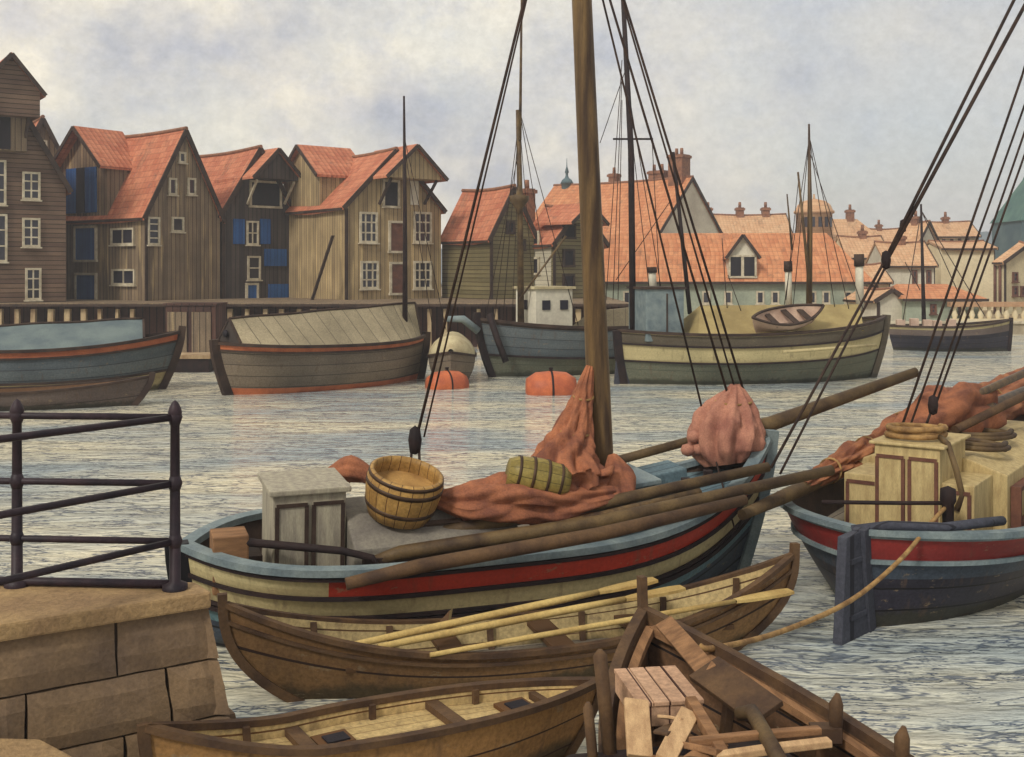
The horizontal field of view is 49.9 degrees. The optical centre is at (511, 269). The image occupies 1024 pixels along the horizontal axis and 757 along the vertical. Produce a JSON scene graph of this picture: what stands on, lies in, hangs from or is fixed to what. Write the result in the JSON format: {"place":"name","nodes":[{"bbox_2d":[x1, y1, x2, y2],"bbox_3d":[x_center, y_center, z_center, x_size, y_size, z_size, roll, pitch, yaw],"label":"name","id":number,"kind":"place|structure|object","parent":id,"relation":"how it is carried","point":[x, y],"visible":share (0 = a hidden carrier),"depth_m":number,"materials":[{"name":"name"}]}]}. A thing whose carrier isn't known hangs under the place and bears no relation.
{"place":"outdoors","nodes":[
{"label":"outdoors","id":0,"kind":"place"},
{"bbox_2d":[0,52,72,302],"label":"warehouse","id":1,"kind":"structure","parent":0,"point":[36,189],"depth_m":47.59,"materials":[{"name":"wood"}]},
{"bbox_2d":[0,160,7,206],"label":"window","id":2,"kind":"structure","parent":1,"relation":"in","point":[2,162],"depth_m":47.11,"materials":[{"name":"white paint"}]},
{"bbox_2d":[0,214,8,262],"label":"window","id":3,"kind":"structure","parent":1,"relation":"in","point":[3,217],"depth_m":47.13,"materials":[{"name":"white paint"}]},
{"bbox_2d":[21,171,41,201],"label":"window","id":4,"kind":"structure","parent":1,"relation":"in","point":[31,181],"depth_m":47.77,"materials":[{"name":"white paint"}]},
{"bbox_2d":[21,218,41,247],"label":"window","id":5,"kind":"structure","parent":1,"relation":"in","point":[31,227],"depth_m":47.77,"materials":[{"name":"white paint"}]},
{"bbox_2d":[24,268,42,301],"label":"window","id":6,"kind":"structure","parent":1,"relation":"in","point":[33,276],"depth_m":47.81,"materials":[{"name":"white paint"}]},
{"bbox_2d":[32,115,59,156],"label":"roof","id":7,"kind":"structure","parent":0,"point":[41,124],"depth_m":57.70,"materials":[{"name":"wood"}]},
{"bbox_2d":[441,184,540,298],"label":"house","id":8,"kind":"structure","parent":0,"point":[480,265],"depth_m":53.62,"materials":[{"name":"wood"}]},
{"bbox_2d":[0,334,1023,756],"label":"water","id":9,"kind":"structure","parent":0,"point":[948,688],"depth_m":18.47,"materials":[{"name":"liquid"}]},
{"bbox_2d":[0,738,71,756],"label":"stone step","id":10,"kind":"object","parent":9,"relation":"in","point":[23,748],"visible":1,"depth_m":5.66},
{"bbox_2d":[0,372,155,410],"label":"rowing boat","id":11,"kind":"object","parent":9,"relation":"on","point":[132,391],"visible":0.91,"depth_m":26.30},
{"bbox_2d":[0,317,185,389],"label":"covered barge","id":12,"kind":"object","parent":9,"relation":"on","point":[48,353],"visible":0.84,"depth_m":29.01,"materials":[{"name":"blue paint"}]},
{"bbox_2d":[0,582,235,756],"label":"stone pier","id":13,"kind":"structure","parent":9,"relation":"in","point":[94,671],"depth_m":6.33,"materials":[{"name":"stone"}]},
{"bbox_2d":[0,399,187,592],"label":"railing","id":14,"kind":"object","parent":13,"relation":"on","point":[18,577],"visible":1,"depth_m":6.64,"materials":[{"name":"metal"}]},
{"bbox_2d":[174,352,213,371],"bbox_3d":[-10.669,3.115,36.000,1.900,0.750,1.200,0,0,0],"label":"landing stage","id":15,"kind":"object","parent":9,"relation":"on","point":[194,361],"visible":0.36,"depth_m":35.45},
{"bbox_2d":[163,302,227,351],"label":"jetty","id":16,"kind":"object","parent":9,"relation":"on","point":[204,323],"visible":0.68,"depth_m":43.14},
{"bbox_2d":[0,296,628,348],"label":"timber wharf","id":17,"kind":"structure","parent":9,"relation":"in","point":[152,313],"depth_m":47.14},
{"bbox_2d":[54,126,226,300],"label":"warehouse","id":18,"kind":"structure","parent":17,"relation":"on","point":[143,212],"depth_m":51.92,"materials":[{"name":"wood"}]},
{"bbox_2d":[73,225,97,261],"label":"door","id":19,"kind":"structure","parent":18,"relation":"in","point":[85,238],"depth_m":52.49,"materials":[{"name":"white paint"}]},
{"bbox_2d":[74,273,97,299],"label":"door","id":20,"kind":"structure","parent":18,"relation":"in","point":[85,284],"depth_m":52.44,"materials":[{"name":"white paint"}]},
{"bbox_2d":[108,228,135,246],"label":"window","id":21,"kind":"structure","parent":18,"relation":"in","point":[118,236],"depth_m":50.84,"materials":[{"name":"white paint"}]},
{"bbox_2d":[109,269,136,286],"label":"window","id":22,"kind":"structure","parent":18,"relation":"in","point":[119,277],"depth_m":50.80,"materials":[{"name":"white paint"}]},
{"bbox_2d":[147,217,161,245],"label":"window","id":23,"kind":"structure","parent":18,"relation":"in","point":[153,222],"depth_m":50.33,"materials":[{"name":"white paint"}]},
{"bbox_2d":[167,178,178,196],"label":"window","id":24,"kind":"structure","parent":18,"relation":"in","point":[172,182],"depth_m":51.18,"materials":[{"name":"white paint"}]},
{"bbox_2d":[170,217,185,233],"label":"window","id":25,"kind":"structure","parent":18,"relation":"in","point":[177,223],"depth_m":51.39,"materials":[{"name":"white paint"}]},
{"bbox_2d":[186,178,197,196],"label":"window","id":26,"kind":"structure","parent":18,"relation":"in","point":[191,182],"depth_m":52.06,"materials":[{"name":"white paint"}]},
{"bbox_2d":[200,145,300,298],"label":"warehouse","id":27,"kind":"structure","parent":17,"relation":"on","point":[253,197],"depth_m":54.88,"materials":[{"name":"wood"}]},
{"bbox_2d":[245,283,258,297],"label":"door","id":28,"kind":"structure","parent":27,"relation":"in","point":[251,289],"depth_m":54.66,"materials":[{"name":"white paint"}]},
{"bbox_2d":[245,221,260,245],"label":"window","id":29,"kind":"structure","parent":27,"relation":"in","point":[252,227],"depth_m":54.69,"materials":[{"name":"white paint"}]},
{"bbox_2d":[246,256,262,280],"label":"window","id":30,"kind":"structure","parent":27,"relation":"in","point":[253,262],"depth_m":54.77,"materials":[{"name":"white paint"}]},
{"bbox_2d":[283,144,448,299],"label":"warehouse","id":31,"kind":"structure","parent":17,"relation":"on","point":[344,211],"depth_m":53.31,"materials":[{"name":"wood"}]},
{"bbox_2d":[358,212,379,243],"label":"window","id":32,"kind":"structure","parent":31,"relation":"in","point":[368,221],"depth_m":52.22,"materials":[{"name":"white paint"}]},
{"bbox_2d":[359,261,380,289],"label":"window","id":33,"kind":"structure","parent":31,"relation":"in","point":[369,270],"depth_m":52.26,"materials":[{"name":"white paint"}]},
{"bbox_2d":[387,221,402,252],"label":"door","id":34,"kind":"structure","parent":31,"relation":"in","point":[395,228],"depth_m":53.14,"materials":[{"name":"brown paint"}]},
{"bbox_2d":[388,262,402,294],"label":"door","id":35,"kind":"structure","parent":31,"relation":"in","point":[395,268],"depth_m":53.14,"materials":[{"name":"brown paint"}]},
{"bbox_2d":[412,212,433,243],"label":"window","id":36,"kind":"structure","parent":31,"relation":"in","point":[426,216],"depth_m":54.12,"materials":[{"name":"white paint"}]},
{"bbox_2d":[412,261,433,289],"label":"window","id":37,"kind":"structure","parent":31,"relation":"in","point":[418,273],"depth_m":54.09,"materials":[{"name":"white paint"}]},
{"bbox_2d":[523,180,609,297],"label":"house","id":38,"kind":"structure","parent":17,"relation":"on","point":[564,219],"depth_m":54.14,"materials":[{"name":"tile"}]},
{"bbox_2d":[209,96,445,395],"bbox_3d":[-5.081,-0.704,31.259,7.577,8.907,2.640,0,0,-43],"label":"covered barge","id":39,"kind":"object","parent":9,"relation":"on","point":[327,349],"visible":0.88,"depth_m":30.06,"materials":[{"name":"grey paint"}]},
{"bbox_2d":[136,676,597,756],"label":"dinghy","id":40,"kind":"object","parent":9,"relation":"on","point":[533,717],"visible":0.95,"depth_m":6.86,"materials":[{"name":"wood"}]},
{"bbox_2d":[425,367,468,389],"bbox_3d":[-1.820,3.196,30.800,1.150,0.962,0.875,0,0,-25],"label":"mooring buoy","id":41,"kind":"object","parent":9,"relation":"on","point":[448,379],"visible":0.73,"depth_m":30.50,"materials":[{"name":"orange paint"}]},
{"bbox_2d":[427,331,476,378],"bbox_3d":[-1.800,2.749,33.002,1.480,1.702,3.277,0,0,-2],"label":"covered boat","id":42,"kind":"object","parent":9,"relation":"on","point":[460,354],"visible":0.66,"depth_m":31.85,"materials":[{"name":"beige fabric"}]},
{"bbox_2d":[217,542,799,702],"bbox_3d":[0.161,2.943,9.000,4.969,1.058,0.960,0,0,-17],"label":"rowing boat","id":43,"kind":"object","parent":9,"relation":"on","point":[287,657],"visible":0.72,"depth_m":8.55,"materials":[{"name":"wood"}]},
{"bbox_2d":[355,577,657,643],"bbox_3d":[0.002,2.761,8.904,2.650,0.250,0.136,0,0,-22],"label":"oar","id":44,"kind":"object","parent":43,"relation":"in","point":[618,587],"visible":0.84,"depth_m":8.85,"materials":[{"name":"yellow wood"}]},
{"bbox_2d":[377,585,685,646],"bbox_3d":[0.214,2.795,8.873,2.653,0.214,0.136,0,0,-21],"label":"oar","id":45,"kind":"object","parent":43,"relation":"in","point":[652,593],"visible":0.87,"depth_m":8.81,"materials":[{"name":"yellow wood"}]},
{"bbox_2d":[430,588,794,656],"bbox_3d":[0.881,2.825,8.844,3.193,0.194,0.136,0,0,-20],"label":"oar","id":46,"kind":"object","parent":43,"relation":"in","point":[769,594],"visible":1,"depth_m":8.77,"materials":[{"name":"yellow wood"}]},
{"bbox_2d":[447,0,628,376],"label":"trawler","id":47,"kind":"object","parent":9,"relation":"on","point":[543,332],"visible":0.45,"depth_m":34.23,"materials":[{"name":"grey paint"}]},
{"bbox_2d":[164,0,918,647],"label":"fishing smack","id":48,"kind":"object","parent":9,"relation":"on","point":[308,542],"visible":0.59,"depth_m":9.93,"materials":[{"name":"blue paint"}]},
{"bbox_2d":[328,455,368,483],"bbox_3d":[-1.550,1.944,10.698,0.508,0.292,0.281,0,0,0],"label":"furled sail","id":49,"kind":"object","parent":48,"relation":"on","point":[351,469],"visible":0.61,"depth_m":10.62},
{"bbox_2d":[365,456,443,528],"bbox_3d":[-0.972,2.010,9.934,0.717,0.592,0.719,0,0,0],"label":"tub","id":50,"kind":"object","parent":48,"relation":"on","point":[403,492],"visible":1,"depth_m":9.73,"materials":[{"name":"brown wood"}]},
{"bbox_2d":[437,472,615,524],"bbox_3d":[0.147,2.114,10.229,1.730,0.512,0.653,0,0,-5],"label":"furled sail","id":51,"kind":"object","parent":48,"relation":"on","point":[495,497],"visible":0.8,"depth_m":10.00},
{"bbox_2d":[505,455,571,494],"bbox_3d":[0.241,1.919,10.200,0.619,0.416,0.360,0,0,-9],"label":"cask","id":52,"kind":"object","parent":51,"relation":"on","point":[548,475],"visible":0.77,"depth_m":10.06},
{"bbox_2d":[345,495,747,589],"bbox_3d":[0.443,2.354,9.550,3.797,0.498,0.259,0,0,-21],"label":"spar","id":53,"kind":"object","parent":48,"relation":"on","point":[484,554],"visible":1,"depth_m":9.38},
{"bbox_2d":[459,488,701,551],"bbox_3d":[0.664,2.311,10.146,2.479,0.420,0.141,0,0,-20],"label":"spar","id":54,"kind":"object","parent":48,"relation":"on","point":[678,495],"visible":0.35,"depth_m":10.36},
{"bbox_2d":[531,365,635,509],"bbox_3d":[0.613,1.739,10.613,1.187,1.588,0.944,0,0,0],"label":"furled sail","id":55,"kind":"object","parent":48,"relation":"attached to","point":[568,442],"visible":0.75,"depth_m":10.59,"materials":[{"name":"fabric"}]},
{"bbox_2d":[375,465,834,561],"bbox_3d":[0.980,2.251,10.144,4.588,0.653,0.210,0,0,-17],"label":"spar","id":56,"kind":"object","parent":48,"relation":"on","point":[444,546],"visible":0.77,"depth_m":9.96,"materials":[{"name":"brown wood"}]},
{"bbox_2d":[443,462,770,529],"bbox_3d":[0.874,2.178,10.412,3.582,0.514,0.211,0,0,-17],"label":"spar","id":57,"kind":"object","parent":48,"relation":"on","point":[637,495],"visible":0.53,"depth_m":10.54,"materials":[{"name":"brown wood"}]},
{"bbox_2d":[619,437,687,462],"bbox_3d":[1.889,1.960,12.337,1.634,0.416,0.121,0,0,-13],"label":"spar","id":58,"kind":"object","parent":48,"relation":"on","point":[652,451],"visible":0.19,"depth_m":12.23,"materials":[{"name":"brown wood"}]},
{"bbox_2d":[680,443,693,456],"bbox_3d":[1.840,1.882,11.500,0.160,0.140,0.160,0,0,0],"label":"net float","id":59,"kind":"object","parent":48,"relation":"on","point":[687,449],"visible":1,"depth_m":11.45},
{"bbox_2d":[687,384,765,466],"bbox_3d":[2.266,1.654,11.659,0.822,0.880,0.820,0,0,0],"label":"furled sail","id":60,"kind":"object","parent":48,"relation":"attached to","point":[727,425],"visible":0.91,"depth_m":11.42,"materials":[{"name":"fabric"}]},
{"bbox_2d":[686,430,698,443],"bbox_3d":[1.903,1.746,11.500,0.160,0.140,0.160,0,0,0],"label":"net float","id":61,"kind":"object","parent":60,"relation":"attached to","point":[692,436],"visible":1,"depth_m":11.44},
{"bbox_2d":[525,367,576,395],"bbox_3d":[1.042,3.183,29.400,1.350,1.170,1.085,0,0,-5],"label":"mooring buoy","id":62,"kind":"object","parent":9,"relation":"on","point":[550,382],"visible":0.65,"depth_m":28.99,"materials":[{"name":"orange paint"}]},
{"bbox_2d":[600,2,890,384],"bbox_3d":[7.273,-2.647,32.679,9.126,12.974,3.536,0,0,-14],"label":"cargo boat","id":63,"kind":"object","parent":9,"relation":"on","point":[649,345],"visible":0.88,"depth_m":31.88,"materials":[{"name":"beige paint"}]},
{"bbox_2d":[751,303,824,332],"bbox_3d":[7.952,1.425,31.807,2.412,0.585,1.020,-8,30,-17],"label":"dinghy","id":64,"kind":"object","parent":63,"relation":"on","point":[787,317],"visible":0.99,"depth_m":31.88,"materials":[{"name":"white paint"}]},
{"bbox_2d":[598,575,913,756],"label":"work boat","id":65,"kind":"object","parent":9,"relation":"on","point":[644,642],"visible":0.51,"depth_m":6.71,"materials":[{"name":"wood"}]},
{"bbox_2d":[583,702,597,756],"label":"stake","id":66,"kind":"object","parent":65,"relation":"attached to","point":[590,730],"visible":1,"depth_m":5.80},
{"bbox_2d":[593,649,616,754],"bbox_3d":[0.504,2.373,5.900,0.076,0.640,0.189,0,0,-29],"label":"stake","id":67,"kind":"object","parent":65,"relation":"on","point":[604,699],"visible":1,"depth_m":5.88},
{"bbox_2d":[614,665,703,726],"bbox_3d":[0.810,2.372,6.135,0.368,0.133,0.520,0,0,-9],"label":"crate","id":68,"kind":"object","parent":65,"relation":"on","point":[664,690],"visible":0.81,"depth_m":6.08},
{"bbox_2d":[567,740,792,756],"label":"rubble heap","id":69,"kind":"object","parent":65,"relation":"in","point":[621,753],"visible":0.29,"depth_m":5.88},
{"bbox_2d":[624,697,652,756],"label":"plank","id":70,"kind":"object","parent":69,"relation":"on","point":[638,728],"visible":1,"depth_m":5.61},
{"bbox_2d":[685,696,727,749],"bbox_3d":[1.011,2.360,5.575,0.060,0.192,0.574,0,0,-13],"label":"plank","id":71,"kind":"object","parent":69,"relation":"on","point":[705,724],"visible":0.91,"depth_m":5.65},
{"bbox_2d":[734,704,786,756],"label":"log","id":72,"kind":"object","parent":69,"relation":"on","point":[755,718],"visible":1,"depth_m":5.58,"materials":[{"name":"brown wood"}]},
{"bbox_2d":[683,742,722,755],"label":"wood scrap","id":73,"kind":"object","parent":65,"relation":"on","point":[703,749],"visible":0.69,"depth_m":5.43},
{"bbox_2d":[689,725,821,745],"bbox_3d":[1.232,2.355,5.560,0.694,0.045,0.050,0,0,-10],"label":"plank","id":74,"kind":"object","parent":73,"relation":"on","point":[779,733],"visible":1,"depth_m":5.54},
{"bbox_2d":[713,737,831,756],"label":"plank","id":75,"kind":"object","parent":73,"relation":"on","point":[795,746],"visible":0.89,"depth_m":5.44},
{"bbox_2d":[689,656,782,724],"bbox_3d":[1.245,2.348,6.150,0.213,0.178,0.574,0,0,-27],"label":"plank","id":76,"kind":"object","parent":65,"relation":"on","point":[728,685],"visible":0.8,"depth_m":6.14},
{"bbox_2d":[656,616,715,671],"bbox_3d":[1.060,2.304,6.750,0.116,0.112,0.816,0,0,-10],"label":"plank","id":77,"kind":"object","parent":76,"relation":"on","point":[689,650],"visible":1,"depth_m":6.73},
{"bbox_2d":[737,0,1023,645],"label":"fishing boat","id":78,"kind":"object","parent":9,"relation":"on","point":[936,575],"visible":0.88,"depth_m":10.77,"materials":[{"name":"blue paint"}]},
{"bbox_2d":[699,506,945,651],"bbox_3d":[2.627,2.462,8.715,0.114,0.472,4.435,0,0,40],"label":"mooring rope","id":79,"kind":"object","parent":78,"relation":"attached to","point":[838,607],"visible":0.88,"depth_m":8.52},
{"bbox_2d":[806,367,1023,485],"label":"furled sail","id":80,"kind":"object","parent":78,"relation":"on","point":[846,456],"visible":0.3,"depth_m":12.27,"materials":[{"name":"fabric"}]},
{"bbox_2d":[884,422,947,440],"bbox_3d":[4.149,1.657,11.305,0.626,0.165,0.576,0,0,0],"label":"rope coil","id":81,"kind":"object","parent":78,"relation":"on","point":[910,431],"visible":0.98,"depth_m":11.10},
{"bbox_2d":[938,434,964,511],"bbox_3d":[4.326,2.005,10.887,0.114,0.709,0.387,0,0,-15],"label":"rope","id":82,"kind":"object","parent":81,"relation":"hanging from","point":[954,464],"visible":0.97,"depth_m":10.73,"materials":[{"name":"brown fabric"}]},
{"bbox_2d":[851,516,1006,530],"bbox_3d":[3.884,2.349,10.097,1.577,0.145,0.308,0,0,-11],"label":"tiller","id":83,"kind":"object","parent":78,"relation":"on","point":[976,523],"visible":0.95,"depth_m":9.98,"materials":[{"name":"wood"}]},
{"bbox_2d":[893,382,1006,431],"bbox_3d":[5.079,1.778,13.033,0.868,0.883,2.178,0,0,42],"label":"sailcloth","id":84,"kind":"object","parent":78,"relation":"on","point":[958,402],"visible":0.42,"depth_m":12.81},
{"bbox_2d":[947,428,1016,440],"bbox_3d":[5.347,1.884,12.658,0.870,0.130,0.715,0,0,0],"label":"rope coil","id":85,"kind":"object","parent":78,"relation":"on","point":[991,434],"visible":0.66,"depth_m":12.37,"materials":[{"name":"brown fabric"}]},
{"bbox_2d":[951,391,1023,432],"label":"spar","id":86,"kind":"object","parent":78,"relation":"on","point":[986,414],"visible":0.86,"depth_m":12.77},
{"bbox_2d":[965,437,1011,451],"bbox_3d":[4.960,1.894,11.951,0.865,0.174,0.715,0,0,0],"label":"rope coil","id":87,"kind":"object","parent":78,"relation":"on","point":[977,444],"visible":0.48,"depth_m":11.65,"materials":[{"name":"brown fabric"}]},
{"bbox_2d":[987,386,1023,406],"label":"spar","id":88,"kind":"object","parent":78,"relation":"on","point":[1005,396],"visible":0.12,"depth_m":13.85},
{"bbox_2d":[979,369,1023,394],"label":"spar","id":89,"kind":"object","parent":88,"relation":"on","point":[1002,382],"visible":0.25,"depth_m":13.65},
{"bbox_2d":[889,204,1012,351],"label":"coaster","id":90,"kind":"object","parent":9,"relation":"on","point":[979,336],"visible":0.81,"depth_m":44.69,"materials":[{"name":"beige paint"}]},
{"bbox_2d":[0,0,1023,248],"label":"sky","id":91,"kind":"structure","parent":0,"point":[738,86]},
{"bbox_2d":[535,148,722,232],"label":"hall","id":92,"kind":"structure","parent":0,"point":[565,190],"depth_m":75.65,"materials":[{"name":"tile"}]},
{"bbox_2d":[441,231,991,283],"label":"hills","id":93,"kind":"structure","parent":0,"point":[984,235],"depth_m":206.57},
{"bbox_2d":[441,284,1020,317],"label":"ground","id":94,"kind":"structure","parent":0,"point":[993,315],"depth_m":66.48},
{"bbox_2d":[843,286,903,320],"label":"house","id":95,"kind":"structure","parent":94,"relation":"on","point":[885,301],"depth_m":58.71,"materials":[{"name":"paint"}]},
{"bbox_2d":[894,284,988,320],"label":"house","id":96,"kind":"structure","parent":94,"relation":"on","point":[935,294],"depth_m":58.12,"materials":[{"name":"brown paint"}]},
{"bbox_2d":[890,321,1023,333],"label":"harbour wall","id":97,"kind":"structure","parent":94,"relation":"on","point":[1018,327],"depth_m":56.50,"materials":[{"name":"white paint"}]},
{"bbox_2d":[947,302,1023,320],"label":"balustrade","id":98,"kind":"object","parent":97,"relation":"on","point":[998,305],"visible":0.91,"depth_m":57.27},
{"bbox_2d":[603,233,874,317],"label":"house","id":99,"kind":"structure","parent":0,"point":[753,264],"depth_m":62.53,"materials":[{"name":"tile"}]},
{"bbox_2d":[707,202,792,232],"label":"house","id":100,"kind":"structure","parent":0,"point":[740,221],"depth_m":89.48,"materials":[{"name":"tile"}]},
{"bbox_2d":[794,194,834,237],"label":"domed tower","id":101,"kind":"structure","parent":0,"point":[817,225],"depth_m":88.75,"materials":[{"name":"orange brick"}]},
{"bbox_2d":[832,204,884,240],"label":"house","id":102,"kind":"structure","parent":0,"point":[849,225],"depth_m":93.58,"materials":[{"name":"tile"}]},
{"bbox_2d":[835,225,883,262],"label":"house","id":103,"kind":"structure","parent":0,"point":[862,242],"depth_m":81.68,"materials":[{"name":"tile"}]},
{"bbox_2d":[863,262,893,287],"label":"house","id":104,"kind":"structure","parent":0,"point":[871,270],"depth_m":67.77,"materials":[{"name":"tile"}]},
{"bbox_2d":[869,220,898,241],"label":"house","id":105,"kind":"structure","parent":0,"point":[888,234],"depth_m":107.01,"materials":[{"name":"tile"}]},
{"bbox_2d":[864,236,938,286],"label":"house","id":106,"kind":"structure","parent":0,"point":[898,271],"depth_m":71.43,"materials":[{"name":"tile"}]},
{"bbox_2d":[903,211,939,241],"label":"house","id":107,"kind":"structure","parent":0,"point":[910,233],"depth_m":85.60,"materials":[{"name":"tile"}]},
{"bbox_2d":[931,212,981,240],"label":"house","id":108,"kind":"structure","parent":0,"point":[945,228],"depth_m":96.94,"materials":[{"name":"tile"}]},
{"bbox_2d":[926,239,998,309],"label":"house","id":109,"kind":"structure","parent":0,"point":[943,276],"depth_m":75.07,"materials":[{"name":"brick"}]},
{"bbox_2d":[990,178,1023,258],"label":"dome","id":110,"kind":"structure","parent":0,"point":[1010,234],"depth_m":91.93,"materials":[{"name":"green metal"}]},
{"bbox_2d":[992,240,1023,313],"bbox_3d":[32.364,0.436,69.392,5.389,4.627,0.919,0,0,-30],"label":"house","id":111,"kind":"structure","parent":0,"point":[1008,275],"depth_m":68.37,"materials":[{"name":"paint"}]},
{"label":"wood scrap","id":112,"kind":"object","parent":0,"visible":0},
{"bbox_2d":[656,706,696,756],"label":"plank","id":113,"kind":"object","parent":112,"relation":"on","point":[672,745],"visible":0.92,"depth_m":5.56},
{"bbox_2d":[653,723,671,735],"bbox_3d":[0.808,2.356,5.643,0.080,0.056,0.224,0,0,33],"label":"wood scrap","id":114,"kind":"object","parent":113,"relation":"on","point":[663,730],"visible":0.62,"depth_m":5.57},
{"bbox_2d":[683,744,728,756],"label":"wood scrap","id":115,"kind":"object","parent":112,"relation":"on","point":[695,753],"visible":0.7,"depth_m":5.43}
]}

